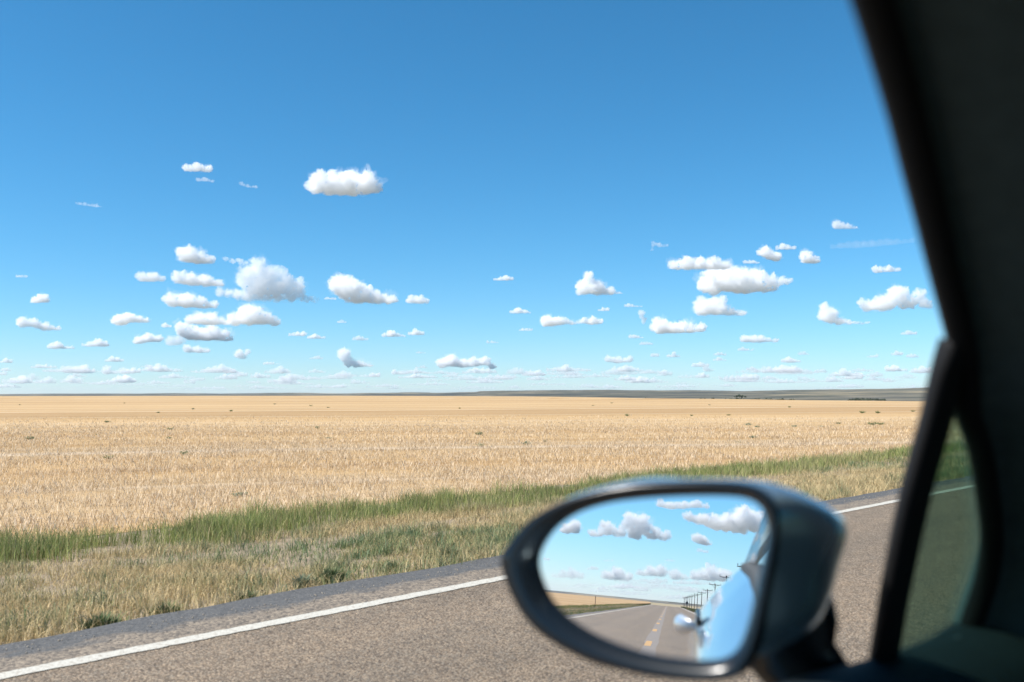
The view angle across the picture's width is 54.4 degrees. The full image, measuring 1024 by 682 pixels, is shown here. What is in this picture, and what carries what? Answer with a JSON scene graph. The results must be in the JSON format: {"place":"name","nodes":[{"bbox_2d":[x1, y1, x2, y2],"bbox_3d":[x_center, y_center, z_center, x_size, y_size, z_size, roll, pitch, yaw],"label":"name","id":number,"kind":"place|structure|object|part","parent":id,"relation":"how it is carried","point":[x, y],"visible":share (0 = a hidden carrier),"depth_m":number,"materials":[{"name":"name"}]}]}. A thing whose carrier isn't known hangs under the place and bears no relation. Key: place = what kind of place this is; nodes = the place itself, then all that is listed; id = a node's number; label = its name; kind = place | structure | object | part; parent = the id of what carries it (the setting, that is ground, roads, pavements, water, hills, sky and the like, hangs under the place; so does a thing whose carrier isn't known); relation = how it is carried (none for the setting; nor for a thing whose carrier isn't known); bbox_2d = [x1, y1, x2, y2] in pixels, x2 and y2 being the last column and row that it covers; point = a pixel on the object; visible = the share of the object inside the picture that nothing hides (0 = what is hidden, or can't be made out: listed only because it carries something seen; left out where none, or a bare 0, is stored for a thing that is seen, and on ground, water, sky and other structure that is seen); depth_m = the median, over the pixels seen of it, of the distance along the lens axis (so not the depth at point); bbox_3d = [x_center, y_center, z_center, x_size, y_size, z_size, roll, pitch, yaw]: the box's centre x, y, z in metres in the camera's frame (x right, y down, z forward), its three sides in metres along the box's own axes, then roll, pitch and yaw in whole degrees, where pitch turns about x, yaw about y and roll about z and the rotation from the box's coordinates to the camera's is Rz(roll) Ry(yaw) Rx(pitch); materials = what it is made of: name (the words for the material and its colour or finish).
{"place":"outdoors","nodes":[
{"label":"outdoors","id":0,"kind":"place"},
{"bbox_2d":[0,502,895,681],"bbox_3d":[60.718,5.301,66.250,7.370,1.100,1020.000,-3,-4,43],"label":"road","id":1,"kind":"structure","parent":0,"point":[486,632],"depth_m":4.73,"materials":[{"name":"grey asphalt"}]},
{"bbox_2d":[0,500,896,678],"bbox_3d":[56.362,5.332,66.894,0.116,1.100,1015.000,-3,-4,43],"label":"edge line","id":2,"kind":"object","parent":1,"relation":"on","point":[62,663],"visible":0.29,"depth_m":5.09,"materials":[{"name":"white paint"}]},
{"bbox_2d":[501,0,1023,681],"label":"car","id":3,"kind":"object","parent":1,"relation":"on","point":[693,580],"visible":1,"depth_m":0.81,"materials":[{"name":"black plastic"}]},
{"bbox_3d":[0.013,0.490,0.447,0.132,0.770,1.617,-3,-4,40],"label":"door panel","id":4,"kind":"part","parent":3,"relation":"part of","materials":[{"name":"black plastic"}]},
{"bbox_2d":[0,488,898,672],"bbox_3d":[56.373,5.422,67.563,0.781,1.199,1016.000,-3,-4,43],"label":"road shoulder","id":5,"kind":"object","parent":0,"point":[70,646],"visible":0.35,"depth_m":5.54},
{"bbox_2d":[0,452,907,644],"bbox_3d":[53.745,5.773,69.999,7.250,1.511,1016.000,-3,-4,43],"label":"verge","id":6,"kind":"structure","parent":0,"point":[287,538],"depth_m":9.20,"materials":[{"name":"plant"}]},
{"bbox_2d":[62,610,135,631],"bbox_3d":[-2.309,1.558,5.587,0.253,0.106,0.439,-3,-4,43],"label":"grass tuft","id":7,"kind":"object","parent":6,"relation":"on","point":[109,619],"visible":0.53,"depth_m":5.55,"materials":[{"name":"green plant"}]},
{"bbox_2d":[141,599,189,615],"bbox_3d":[-2.027,1.569,5.863,0.231,0.113,0.327,-3,-4,43],"label":"grass tuft","id":8,"kind":"object","parent":6,"relation":"on","point":[162,607],"visible":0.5,"depth_m":5.84,"materials":[{"name":"green plant"}]},
{"bbox_2d":[223,589,264,601],"bbox_3d":[-1.672,1.593,6.208,0.248,0.102,0.290,-1,-3,14],"label":"grass tuft","id":9,"kind":"object","parent":6,"relation":"on","point":[250,594],"visible":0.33,"depth_m":6.23,"materials":[{"name":"green plant"}]},
{"bbox_2d":[286,570,321,590],"bbox_3d":[-1.405,1.616,6.744,0.292,0.113,0.192,1,-3,-19],"label":"grass tuft","id":10,"kind":"object","parent":6,"relation":"on","point":[305,580],"visible":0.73,"depth_m":6.72,"materials":[{"name":"green plant"}]},
{"bbox_2d":[310,565,355,583],"bbox_3d":[-1.271,1.626,6.982,0.274,0.119,0.415,-3,-4,43],"label":"grass tuft","id":11,"kind":"object","parent":6,"relation":"on","point":[333,572],"visible":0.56,"depth_m":6.95,"materials":[{"name":"green plant"}]},
{"bbox_2d":[377,559,405,571],"bbox_3d":[-0.889,1.661,7.408,0.244,0.095,0.195,2,-3,-26],"label":"grass tuft","id":12,"kind":"object","parent":6,"relation":"on","point":[389,566],"visible":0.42,"depth_m":7.36,"materials":[{"name":"green plant"}]},
{"bbox_2d":[3,492,896,658],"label":"gravel","id":13,"kind":"structure","parent":6,"relation":"on","point":[337,590],"depth_m":5.86,"materials":[{"name":"grey gravel"}]},
{"bbox_2d":[441,546,461,557],"bbox_3d":[-0.493,1.693,8.038,0.190,0.099,0.229,-3,-4,43],"label":"grass tuft","id":14,"kind":"object","parent":6,"relation":"on","point":[450,549],"visible":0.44,"depth_m":8.03,"materials":[{"name":"green plant"}]},
{"bbox_2d":[0,443,910,570],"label":"tall green grass","id":15,"kind":"structure","parent":0,"point":[54,545],"depth_m":12.81,"materials":[{"name":"green plant"}]},
{"bbox_2d":[0,396,922,543],"bbox_3d":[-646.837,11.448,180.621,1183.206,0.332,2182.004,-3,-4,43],"label":"field","id":16,"kind":"structure","parent":0,"point":[64,408],"depth_m":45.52,"materials":[{"name":"beige plant"}]},
{"bbox_2d":[231,491,247,495],"bbox_3d":[-4.419,2.469,16.140,0.247,0.095,0.347,-1,-3,19],"label":"weed","id":17,"kind":"object","parent":16,"relation":"on","point":[236,493],"visible":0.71,"depth_m":16.13,"materials":[{"name":"beige plant"}]},
{"bbox_2d":[677,397,885,400],"bbox_3d":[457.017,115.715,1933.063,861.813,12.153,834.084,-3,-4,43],"label":"scrub","id":18,"kind":"object","parent":16,"relation":"on","point":[863,399],"visible":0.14,"depth_m":2014.19,"materials":[{"name":"green plant"}]},
{"bbox_2d":[0,387,925,400],"bbox_3d":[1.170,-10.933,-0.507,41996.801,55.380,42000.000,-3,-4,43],"label":"hills","id":19,"kind":"structure","parent":0,"point":[905,394],"depth_m":4202.52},
{"bbox_2d":[0,0,944,393],"label":"sky","id":20,"kind":"structure","parent":0,"point":[197,196],"materials":[{"name":"blue"}]}
]}

